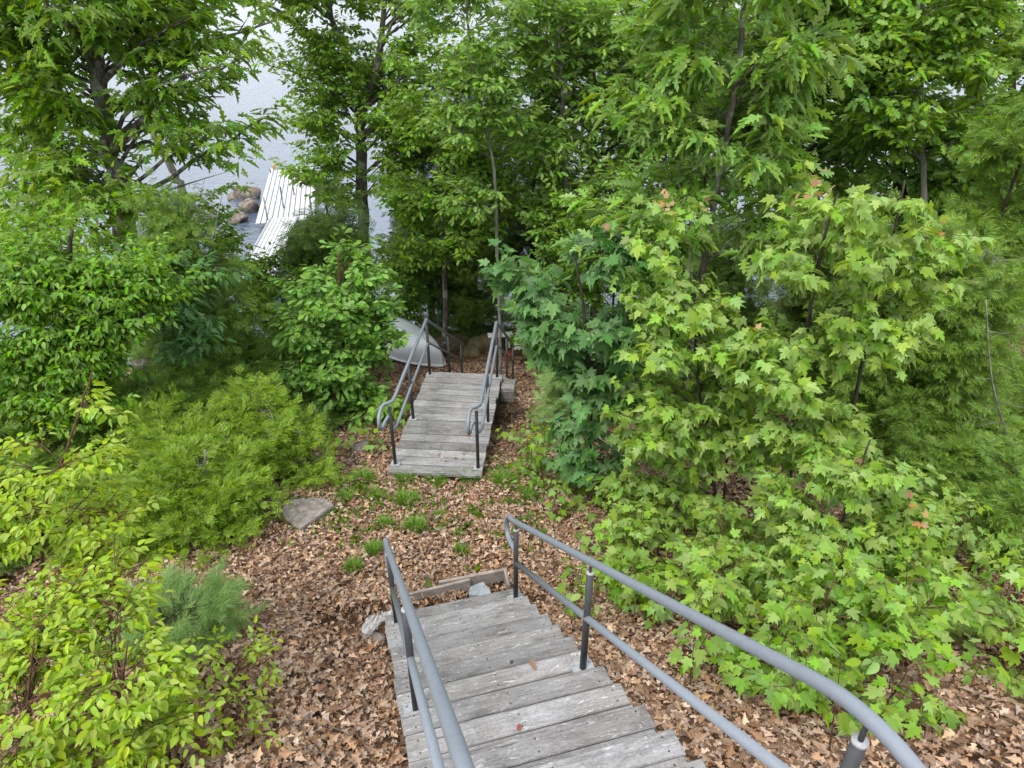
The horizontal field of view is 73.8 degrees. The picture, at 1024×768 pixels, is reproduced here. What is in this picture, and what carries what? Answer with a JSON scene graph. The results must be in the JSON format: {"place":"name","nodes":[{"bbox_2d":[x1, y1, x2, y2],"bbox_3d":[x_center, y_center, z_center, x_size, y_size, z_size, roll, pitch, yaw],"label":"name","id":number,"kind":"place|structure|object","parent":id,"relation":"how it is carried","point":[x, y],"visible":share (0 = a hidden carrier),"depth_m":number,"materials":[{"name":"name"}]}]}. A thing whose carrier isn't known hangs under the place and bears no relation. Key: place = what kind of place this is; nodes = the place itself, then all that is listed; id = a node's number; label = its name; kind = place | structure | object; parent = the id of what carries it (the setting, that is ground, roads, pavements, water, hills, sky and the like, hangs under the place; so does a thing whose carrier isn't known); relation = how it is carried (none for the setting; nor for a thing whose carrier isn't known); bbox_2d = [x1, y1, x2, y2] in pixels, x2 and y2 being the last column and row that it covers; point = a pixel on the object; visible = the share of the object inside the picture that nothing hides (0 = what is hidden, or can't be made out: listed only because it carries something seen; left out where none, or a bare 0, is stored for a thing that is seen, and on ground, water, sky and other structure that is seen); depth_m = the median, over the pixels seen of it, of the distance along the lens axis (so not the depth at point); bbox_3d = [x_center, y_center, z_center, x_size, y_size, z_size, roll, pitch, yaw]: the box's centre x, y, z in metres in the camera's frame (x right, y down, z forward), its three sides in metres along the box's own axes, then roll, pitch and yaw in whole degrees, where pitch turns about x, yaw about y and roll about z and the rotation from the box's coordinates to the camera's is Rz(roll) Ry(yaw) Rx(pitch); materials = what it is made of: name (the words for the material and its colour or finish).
{"place":"outdoors","nodes":[
{"label":"outdoors","id":0,"kind":"place"},
{"bbox_2d":[0,275,1023,767],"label":"ground","id":1,"kind":"structure","parent":0,"point":[520,359],"depth_m":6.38,"materials":[{"name":"plant"}]},
{"bbox_2d":[0,445,41,576],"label":"cedar shrub","id":2,"kind":"object","parent":1,"relation":"on","point":[2,474],"visible":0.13,"depth_m":7.17,"materials":[{"name":"green plant"}]},
{"bbox_2d":[0,388,79,506],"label":"cedar shrub","id":3,"kind":"object","parent":1,"relation":"on","point":[47,458],"visible":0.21,"depth_m":8.14,"materials":[{"name":"green plant"}]},
{"bbox_2d":[0,182,132,383],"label":"shore shrub","id":4,"kind":"object","parent":1,"relation":"on","point":[37,225],"visible":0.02,"depth_m":12.69,"materials":[{"name":"green plant"}]},
{"bbox_2d":[0,199,215,447],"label":"hornbeam tree","id":5,"kind":"object","parent":1,"relation":"on","point":[99,300],"visible":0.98,"depth_m":7.75,"materials":[{"name":"green plant"}]},
{"bbox_2d":[26,452,189,572],"bbox_3d":[-4.395,1.390,7.623,1.844,1.007,1.749,7,31,13],"label":"cedar shrub","id":6,"kind":"object","parent":1,"relation":"on","point":[70,555],"visible":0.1,"depth_m":7.26,"materials":[{"name":"green plant"}]},
{"bbox_2d":[0,371,242,767],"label":"lime sapling","id":7,"kind":"object","parent":1,"relation":"on","point":[39,644],"visible":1,"depth_m":3.80,"materials":[{"name":"green plant"}]},
{"bbox_2d":[22,343,267,471],"bbox_3d":[-4.969,0.427,9.167,3.444,1.564,1.834,-15,33,-24],"label":"cedar shrub","id":8,"kind":"object","parent":1,"relation":"on","point":[191,387],"visible":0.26,"depth_m":8.98,"materials":[{"name":"green plant"}]},
{"bbox_2d":[0,0,297,392],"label":"oak tree","id":9,"kind":"object","parent":1,"relation":"on","point":[32,91],"visible":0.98,"depth_m":9.57,"materials":[{"name":"green plant"}]},
{"bbox_2d":[79,552,272,668],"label":"young pine","id":10,"kind":"object","parent":1,"relation":"on","point":[207,607],"visible":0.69,"depth_m":5.42,"materials":[{"name":"green plant"}]},
{"bbox_2d":[79,382,295,573],"bbox_3d":[-3.679,1.030,7.800,2.434,1.496,2.505,0,30,0],"label":"cedar shrub","id":11,"kind":"object","parent":1,"relation":"on","point":[188,453],"visible":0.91,"depth_m":7.64,"materials":[{"name":"green plant"}]},
{"bbox_2d":[109,220,265,370],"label":"oak sapling","id":12,"kind":"object","parent":1,"relation":"on","point":[205,330],"visible":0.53,"depth_m":9.27,"materials":[{"name":"green plant"}]},
{"bbox_2d":[140,2,239,205],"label":"birch tree","id":13,"kind":"object","parent":1,"relation":"on","point":[171,168],"visible":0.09,"depth_m":12.88,"materials":[{"name":"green plant"}]},
{"bbox_2d":[105,166,294,383],"bbox_3d":[-4.713,-1.217,10.507,2.642,4.143,2.687,-26,39,-38],"label":"cedar tree","id":14,"kind":"object","parent":1,"relation":"on","point":[185,232],"visible":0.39,"depth_m":9.91,"materials":[{"name":"green plant"}]},
{"bbox_2d":[144,181,269,328],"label":"shore shrub","id":15,"kind":"object","parent":1,"relation":"on","point":[231,244],"visible":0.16,"depth_m":12.90,"materials":[{"name":"green plant"}]},
{"bbox_2d":[189,615,283,757],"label":"lime sapling","id":16,"kind":"object","parent":1,"relation":"on","point":[251,708],"visible":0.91,"depth_m":4.33,"materials":[{"name":"green plant"}]},
{"bbox_2d":[209,357,293,437],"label":"cedar shrub","id":17,"kind":"object","parent":1,"relation":"on","point":[265,370],"visible":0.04,"depth_m":10.59,"materials":[{"name":"green plant"}]},
{"bbox_2d":[200,363,357,491],"bbox_3d":[-3.039,0.682,8.634,1.545,1.371,1.958,-23,37,-35],"label":"cedar shrub","id":18,"kind":"object","parent":1,"relation":"on","point":[306,435],"visible":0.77,"depth_m":8.65,"materials":[{"name":"green plant"}]},
{"bbox_2d":[228,237,329,389],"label":"shore shrub","id":19,"kind":"object","parent":1,"relation":"on","point":[271,288],"visible":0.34,"depth_m":13.26,"materials":[{"name":"green plant"}]},
{"bbox_2d":[279,498,334,531],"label":"stone slab","id":20,"kind":"structure","parent":1,"relation":"on","point":[304,517],"depth_m":7.95,"materials":[{"name":"stone"}]},
{"bbox_2d":[276,385,357,442],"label":"cedar shrub","id":21,"kind":"object","parent":1,"relation":"on","point":[328,422],"visible":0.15,"depth_m":10.58,"materials":[{"name":"green plant"}]},
{"bbox_2d":[244,226,412,428],"bbox_3d":[-2.919,-0.704,10.950,2.734,3.192,2.252,0,30,0],"label":"leafy bush","id":22,"kind":"object","parent":1,"relation":"on","point":[360,313],"visible":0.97,"depth_m":10.68,"materials":[{"name":"green plant"}]},
{"bbox_2d":[272,170,395,387],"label":"cedar tree","id":23,"kind":"object","parent":1,"relation":"on","point":[303,241],"visible":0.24,"depth_m":13.63,"materials":[{"name":"green plant"}]},
{"bbox_2d":[341,555,364,574],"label":"grass tuft","id":24,"kind":"object","parent":1,"relation":"on","point":[351,562],"visible":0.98,"depth_m":7.12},
{"bbox_2d":[238,0,483,290],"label":"ash tree","id":25,"kind":"object","parent":1,"relation":"on","point":[331,97],"visible":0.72,"depth_m":15.86,"materials":[{"name":"green plant"}]},
{"bbox_2d":[345,465,377,490],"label":"grass tuft","id":26,"kind":"object","parent":1,"relation":"on","point":[362,474],"visible":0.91,"depth_m":8.92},
{"bbox_2d":[350,440,374,452],"bbox_3d":[-2.183,0.953,9.942,0.373,0.233,0.315,-9,31,-15],"label":"stone","id":27,"kind":"object","parent":1,"relation":"on","point":[359,445],"visible":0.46,"depth_m":9.84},
{"bbox_2d":[360,538,383,555],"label":"grass tuft","id":28,"kind":"object","parent":1,"relation":"on","point":[370,547],"visible":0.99,"depth_m":7.36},
{"bbox_2d":[361,631,386,643],"bbox_3d":[-1.305,2.439,6.216,0.381,0.108,0.481,21,36,33],"label":"stone","id":29,"kind":"object","parent":1,"relation":"on","point":[378,635],"visible":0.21,"depth_m":6.31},
{"bbox_2d":[389,465,419,485],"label":"grass tuft","id":30,"kind":"object","parent":1,"relation":"on","point":[404,476],"visible":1,"depth_m":8.88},
{"bbox_2d":[370,236,442,327],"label":"shore shrub","id":31,"kind":"object","parent":1,"relation":"on","point":[409,280],"visible":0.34,"depth_m":17.56,"materials":[{"name":"green plant"}]},
{"bbox_2d":[390,484,423,507],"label":"grass tuft","id":32,"kind":"object","parent":1,"relation":"on","point":[408,496],"visible":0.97,"depth_m":8.40,"materials":[{"name":"plant"}]},
{"bbox_2d":[398,512,428,534],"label":"grass tuft","id":33,"kind":"object","parent":1,"relation":"on","point":[420,524],"visible":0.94,"depth_m":7.83,"materials":[{"name":"plant"}]},
{"bbox_2d":[385,317,445,366],"bbox_3d":[-2.797,-1.238,16.997,3.319,0.621,1.279,26,48,38],"label":"rowboat","id":34,"kind":"object","parent":1,"relation":"on","point":[437,358],"visible":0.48,"depth_m":16.31,"materials":[{"name":"white paint"}]},
{"bbox_2d":[367,75,486,336],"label":"cedar tree","id":35,"kind":"object","parent":1,"relation":"on","point":[433,287],"visible":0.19,"depth_m":18.73,"materials":[{"name":"green plant"}]},
{"bbox_2d":[377,319,515,480],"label":"staircase","id":36,"kind":"structure","parent":1,"relation":"on","point":[446,406],"depth_m":9.85,"materials":[{"name":"wood"}]},
{"bbox_2d":[434,334,469,350],"bbox_3d":[-1.648,-1.006,18.134,1.191,0.541,0.789,0,30,0],"label":"boulder","id":37,"kind":"object","parent":1,"relation":"on","point":[454,345],"visible":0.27,"depth_m":17.89,"materials":[{"name":"stone"}]},
{"bbox_2d":[369,16,535,357],"bbox_3d":[-1.375,-3.857,15.168,3.875,7.639,3.026,12,32,21],"label":"beech tree","id":38,"kind":"object","parent":1,"relation":"on","point":[414,206],"visible":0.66,"depth_m":14.45,"materials":[{"name":"green plant"}]},
{"bbox_2d":[397,568,510,602],"bbox_3d":[-0.595,1.988,6.615,1.138,0.152,0.230,-5,30,-9],"label":"timber edging","id":39,"kind":"object","parent":1,"relation":"on","point":[465,583],"visible":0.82,"depth_m":6.63,"materials":[{"name":"wood"}]},
{"bbox_2d":[271,445,664,586],"bbox_3d":[-0.840,1.506,8.227,4.966,0.822,3.232,-5,30,-9],"label":"sedge","id":40,"kind":"object","parent":1,"relation":"on","point":[476,508],"visible":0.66,"depth_m":8.19,"materials":[{"name":"green plant"}]},
{"bbox_2d":[459,345,480,356],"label":"boulder","id":41,"kind":"object","parent":1,"relation":"on","point":[469,351],"visible":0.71,"depth_m":17.46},
{"bbox_2d":[401,0,548,373],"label":"slim tree","id":42,"kind":"object","parent":1,"relation":"on","point":[499,87],"visible":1,"depth_m":11.89,"materials":[{"name":"green plant"}]},
{"bbox_2d":[425,51,527,324],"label":"cedar tree","id":43,"kind":"object","parent":1,"relation":"on","point":[474,265],"visible":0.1,"depth_m":18.76,"materials":[{"name":"green plant"}]},
{"bbox_2d":[441,295,513,345],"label":"cedar shrub","id":44,"kind":"object","parent":1,"relation":"on","point":[468,318],"visible":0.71,"depth_m":18.55,"materials":[{"name":"green plant"}]},
{"bbox_2d":[469,582,490,597],"bbox_3d":[-0.300,2.007,6.584,0.234,0.070,0.202,0,30,0],"label":"rock","id":45,"kind":"object","parent":1,"relation":"on","point":[481,588],"visible":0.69,"depth_m":6.55,"materials":[{"name":"grey stone"}]},
{"bbox_2d":[467,334,504,352],"bbox_3d":[-0.708,-0.972,17.928,1.025,0.753,0.694,0,30,0],"label":"boulder","id":46,"kind":"object","parent":1,"relation":"on","point":[482,342],"visible":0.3,"depth_m":17.57,"materials":[{"name":"stone"}]},
{"bbox_2d":[483,464,526,488],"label":"grass tuft","id":47,"kind":"object","parent":1,"relation":"on","point":[503,476],"visible":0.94,"depth_m":8.82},
{"bbox_2d":[1,430,1012,763],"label":"twigs","id":48,"kind":"object","parent":1,"relation":"on","point":[425,576],"visible":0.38,"depth_m":5.51,"materials":[{"name":"wood"}]},
{"bbox_2d":[0,388,1023,750],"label":"seedling cover","id":49,"kind":"object","parent":1,"relation":"on","point":[718,644],"visible":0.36,"depth_m":5.46,"materials":[{"name":"green plant"}]},
{"bbox_2d":[464,99,595,320],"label":"cedar tree","id":50,"kind":"object","parent":1,"relation":"on","point":[519,243],"visible":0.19,"depth_m":17.70,"materials":[{"name":"green plant"}]},
{"bbox_2d":[495,215,598,374],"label":"shore shrub","id":51,"kind":"object","parent":1,"relation":"on","point":[549,252],"visible":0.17,"depth_m":13.52,"materials":[{"name":"green plant"}]},
{"bbox_2d":[524,325,618,438],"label":"young pine","id":52,"kind":"object","parent":1,"relation":"on","point":[552,400],"visible":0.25,"depth_m":10.57,"materials":[{"name":"green plant"}]},
{"bbox_2d":[477,217,684,493],"bbox_3d":[0.760,-0.165,7.891,2.363,3.489,1.536,5,30,9],"label":"maple sapling","id":53,"kind":"object","parent":1,"relation":"on","point":[562,345],"visible":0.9,"depth_m":7.46,"materials":[{"name":"green plant"}]},
{"bbox_2d":[471,0,694,323],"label":"airy tree","id":54,"kind":"object","parent":1,"relation":"on","point":[561,11],"visible":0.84,"depth_m":12.85,"materials":[{"name":"green plant"}]},
{"bbox_2d":[492,0,689,320],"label":"oak tree","id":55,"kind":"object","parent":1,"relation":"on","point":[551,99],"visible":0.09,"depth_m":15.02,"materials":[{"name":"green plant"}]},
{"bbox_2d":[541,152,650,385],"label":"tree","id":56,"kind":"object","parent":1,"relation":"on","point":[579,220],"visible":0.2,"depth_m":12.38,"materials":[{"name":"green plant"}]},
{"bbox_2d":[591,462,651,517],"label":"maple seedling","id":57,"kind":"object","parent":1,"relation":"on","point":[611,482],"visible":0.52,"depth_m":7.68,"materials":[{"name":"green plant"}]},
{"bbox_2d":[592,496,667,562],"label":"maple seedling","id":58,"kind":"object","parent":1,"relation":"on","point":[615,532],"visible":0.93,"depth_m":6.93,"materials":[{"name":"green plant"}]},
{"bbox_2d":[589,547,683,611],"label":"maple seedling","id":59,"kind":"object","parent":1,"relation":"on","point":[640,576],"visible":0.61,"depth_m":5.94,"materials":[{"name":"green plant"}]},
{"bbox_2d":[599,239,700,384],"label":"shore shrub","id":60,"kind":"object","parent":1,"relation":"on","point":[618,287],"visible":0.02,"depth_m":12.64,"materials":[{"name":"green plant"}]},
{"bbox_2d":[383,514,926,767],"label":"wooden staircase","id":61,"kind":"structure","parent":1,"relation":"on","point":[473,688],"depth_m":3.87,"materials":[{"name":"wood"}]},
{"bbox_2d":[576,0,749,225],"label":"airy tree","id":62,"kind":"object","parent":1,"relation":"on","point":[613,135],"visible":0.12,"depth_m":13.81,"materials":[{"name":"green plant"}]},
{"bbox_2d":[619,9,761,297],"bbox_3d":[4.381,-4.761,16.952,4.447,8.352,4.983,0,30,0],"label":"shade tree","id":63,"kind":"object","parent":1,"relation":"on","point":[675,158],"depth_m":16.99,"materials":[{"name":"green plant"}]},
{"bbox_2d":[600,189,817,553],"bbox_3d":[1.930,0.200,6.877,2.108,4.055,1.483,0,30,0],"label":"maple sapling","id":64,"kind":"object","parent":1,"relation":"on","point":[673,432],"visible":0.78,"depth_m":6.63,"materials":[{"name":"green plant"}]},
{"bbox_2d":[659,527,760,598],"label":"maple seedling","id":65,"kind":"object","parent":1,"relation":"on","point":[724,543],"visible":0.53,"depth_m":5.87,"materials":[{"name":"green plant"}]},
{"bbox_2d":[549,0,880,467],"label":"young oak","id":66,"kind":"object","parent":1,"relation":"on","point":[768,122],"visible":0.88,"depth_m":6.76,"materials":[{"name":"green plant"}]},
{"bbox_2d":[680,493,754,570],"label":"maple seedling","id":67,"kind":"object","parent":1,"relation":"on","point":[732,515],"visible":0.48,"depth_m":6.62,"materials":[{"name":"green plant"}]},
{"bbox_2d":[657,209,798,421],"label":"cedar tree","id":68,"kind":"object","parent":1,"relation":"on","point":[726,269],"visible":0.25,"depth_m":10.09,"materials":[{"name":"green plant"}]},
{"bbox_2d":[672,539,786,634],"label":"maple seedling","id":69,"kind":"object","parent":1,"relation":"on","point":[744,608],"visible":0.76,"depth_m":5.30,"materials":[{"name":"green plant"}]},
{"bbox_2d":[715,617,852,718],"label":"maple seedling","id":70,"kind":"object","parent":1,"relation":"on","point":[783,691],"visible":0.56,"depth_m":4.27,"materials":[{"name":"green plant"}]},
{"bbox_2d":[682,0,929,297],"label":"oak tree","id":71,"kind":"object","parent":1,"relation":"on","point":[836,160],"visible":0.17,"depth_m":12.73,"materials":[{"name":"green plant"}]},
{"bbox_2d":[768,516,846,627],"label":"maple seedling","id":72,"kind":"object","parent":1,"relation":"on","point":[794,541],"visible":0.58,"depth_m":5.58,"materials":[{"name":"green plant"}]},
{"bbox_2d":[761,535,884,687],"bbox_3d":[2.158,1.756,4.854,0.998,0.945,0.808,-17,34,-27],"label":"maple seedling","id":73,"kind":"object","parent":1,"relation":"on","point":[810,586],"visible":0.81,"depth_m":4.82,"materials":[{"name":"green plant"}]},
{"bbox_2d":[761,189,885,399],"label":"cedar tree","id":74,"kind":"object","parent":1,"relation":"on","point":[795,304],"visible":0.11,"depth_m":11.17,"materials":[{"name":"green plant"}]},
{"bbox_2d":[718,431,961,614],"bbox_3d":[2.884,1.255,6.007,2.010,1.835,1.325,0,30,0],"label":"maple sapling","id":75,"kind":"object","parent":1,"relation":"on","point":[869,486],"visible":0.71,"depth_m":5.76,"materials":[{"name":"green plant"}]},
{"bbox_2d":[687,159,996,533],"bbox_3d":[2.903,0.142,6.350,2.507,4.075,1.762,0,30,0],"label":"maple sapling","id":76,"kind":"object","parent":1,"relation":"on","point":[846,317],"visible":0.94,"depth_m":5.83,"materials":[{"name":"green plant"}]},
{"bbox_2d":[806,20,938,282],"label":"shade tree","id":77,"kind":"object","parent":1,"relation":"on","point":[859,173],"visible":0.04,"depth_m":17.57,"materials":[{"name":"green plant"}]},
{"bbox_2d":[811,186,949,458],"bbox_3d":[5.119,-0.730,9.429,1.892,3.711,2.416,15,33,25],"label":"cedar tree","id":78,"kind":"object","parent":1,"relation":"on","point":[843,390],"visible":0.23,"depth_m":9.34,"materials":[{"name":"green plant"}]},
{"bbox_2d":[830,591,967,739],"bbox_3d":[2.414,1.778,4.203,0.784,0.703,0.851,0,30,0],"label":"maple seedling","id":79,"kind":"object","parent":1,"relation":"on","point":[912,651],"visible":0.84,"depth_m":4.16,"materials":[{"name":"green plant"}]},
{"bbox_2d":[781,0,1023,267],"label":"oak tree","id":80,"kind":"object","parent":1,"relation":"on","point":[945,182],"visible":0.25,"depth_m":11.35,"materials":[{"name":"green plant"}]},
{"bbox_2d":[837,546,986,643],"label":"maple seedling","id":81,"kind":"object","parent":1,"relation":"on","point":[875,598],"visible":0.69,"depth_m":4.80,"materials":[{"name":"green plant"}]},
{"bbox_2d":[820,0,1023,241],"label":"airy tree","id":82,"kind":"object","parent":1,"relation":"on","point":[938,29],"visible":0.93,"depth_m":9.79,"materials":[{"name":"green plant"}]},
{"bbox_2d":[874,538,985,643],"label":"maple seedling","id":83,"kind":"object","parent":1,"relation":"on","point":[904,557],"visible":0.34,"depth_m":5.52,"materials":[{"name":"green plant"}]},
{"bbox_2d":[867,409,1013,502],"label":"cedar shrub","id":84,"kind":"object","parent":1,"relation":"on","point":[908,446],"visible":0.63,"depth_m":8.13,"materials":[{"name":"green plant"}]},
{"bbox_2d":[862,197,1023,452],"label":"cedar tree","id":85,"kind":"object","parent":1,"relation":"on","point":[965,392],"visible":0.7,"depth_m":8.27,"materials":[{"name":"green plant"}]},
{"bbox_2d":[879,427,1023,531],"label":"cedar shrub","id":86,"kind":"object","parent":1,"relation":"on","point":[1002,460],"visible":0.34,"depth_m":7.84,"materials":[{"name":"green plant"}]},
{"bbox_2d":[890,5,1023,286],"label":"shade tree","id":87,"kind":"object","parent":1,"relation":"on","point":[1014,83],"visible":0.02,"depth_m":15.82,"materials":[{"name":"green plant"}]},
{"bbox_2d":[913,474,1007,568],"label":"maple seedling","id":88,"kind":"object","parent":1,"relation":"on","point":[948,512],"visible":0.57,"depth_m":6.95,"materials":[{"name":"green plant"}]},
{"bbox_2d":[900,20,1023,399],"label":"cedar tree","id":89,"kind":"object","parent":1,"relation":"on","point":[1000,143],"visible":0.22,"depth_m":9.05,"materials":[{"name":"green plant"}]},
{"bbox_2d":[904,0,1023,259],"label":"oak tree","id":90,"kind":"object","parent":1,"relation":"on","point":[974,88],"visible":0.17,"depth_m":11.06,"materials":[{"name":"green plant"}]},
{"bbox_2d":[944,588,1023,698],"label":"maple seedling","id":91,"kind":"object","parent":1,"relation":"on","point":[990,631],"visible":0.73,"depth_m":4.74,"materials":[{"name":"green plant"}]},
{"bbox_2d":[956,354,1023,452],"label":"cedar shrub","id":92,"kind":"object","parent":1,"relation":"on","point":[1019,410],"visible":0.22,"depth_m":9.51,"materials":[{"name":"green plant"}]},
{"bbox_2d":[958,467,1023,571],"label":"cedar shrub","id":93,"kind":"object","parent":1,"relation":"on","point":[1007,516],"visible":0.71,"depth_m":7.12,"materials":[{"name":"green plant"}]},
{"bbox_2d":[962,572,1023,636],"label":"fern","id":94,"kind":"object","parent":1,"relation":"on","point":[974,585],"visible":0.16,"depth_m":5.93,"materials":[{"name":"green plant"}]},
{"bbox_2d":[967,300,1023,453],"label":"dead sapling","id":95,"kind":"object","parent":1,"relation":"on","point":[997,404],"visible":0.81,"depth_m":8.04,"materials":[{"name":"wood"}]},
{"bbox_2d":[975,547,1023,631],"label":"maple seedling","id":96,"kind":"object","parent":1,"relation":"on","point":[1013,574],"visible":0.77,"depth_m":5.50,"materials":[{"name":"green plant"}]},
{"bbox_2d":[0,0,1023,363],"bbox_3d":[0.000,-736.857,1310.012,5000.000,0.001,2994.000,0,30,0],"label":"water","id":97,"kind":"structure","parent":0,"point":[262,92],"depth_m":53.73,"materials":[{"name":"grey liquid"}]},
{"bbox_2d":[227,211,248,223],"bbox_3d":[-12.513,-7.511,31.139,0.929,0.765,0.766,8,31,13],"label":"shore rock","id":98,"kind":"object","parent":97,"relation":"in","point":[241,217],"visible":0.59,"depth_m":30.87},
{"bbox_2d":[227,186,260,199],"bbox_3d":[-13.631,-9.497,34.796,1.710,1.290,0.667,0,30,0],"label":"shore rock","id":99,"kind":"object","parent":97,"relation":"in","point":[255,192],"visible":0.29,"depth_m":34.48,"materials":[{"name":"stone"}]},
{"bbox_2d":[237,198,259,213],"bbox_3d":[-12.420,-8.223,32.557,0.683,1.256,1.087,24,37,35],"label":"shore rock","id":100,"kind":"object","parent":97,"relation":"in","point":[250,205],"visible":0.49,"depth_m":32.22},
{"bbox_2d":[255,167,315,225],"bbox_3d":[-11.155,-9.364,34.381,2.480,2.700,10.989,-7,30,-12],"label":"lake dock","id":101,"kind":"object","parent":97,"relation":"on","point":[281,198],"visible":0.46,"depth_m":32.71,"materials":[{"name":"white wood"}]},
{"bbox_2d":[243,216,297,278],"bbox_3d":[-9.032,-5.333,25.684,1.200,0.845,9.443,-6,30,-10],"label":"gangway","id":102,"kind":"object","parent":101,"relation":"on","point":[272,229],"visible":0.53,"depth_m":26.59,"materials":[{"name":"wood"}]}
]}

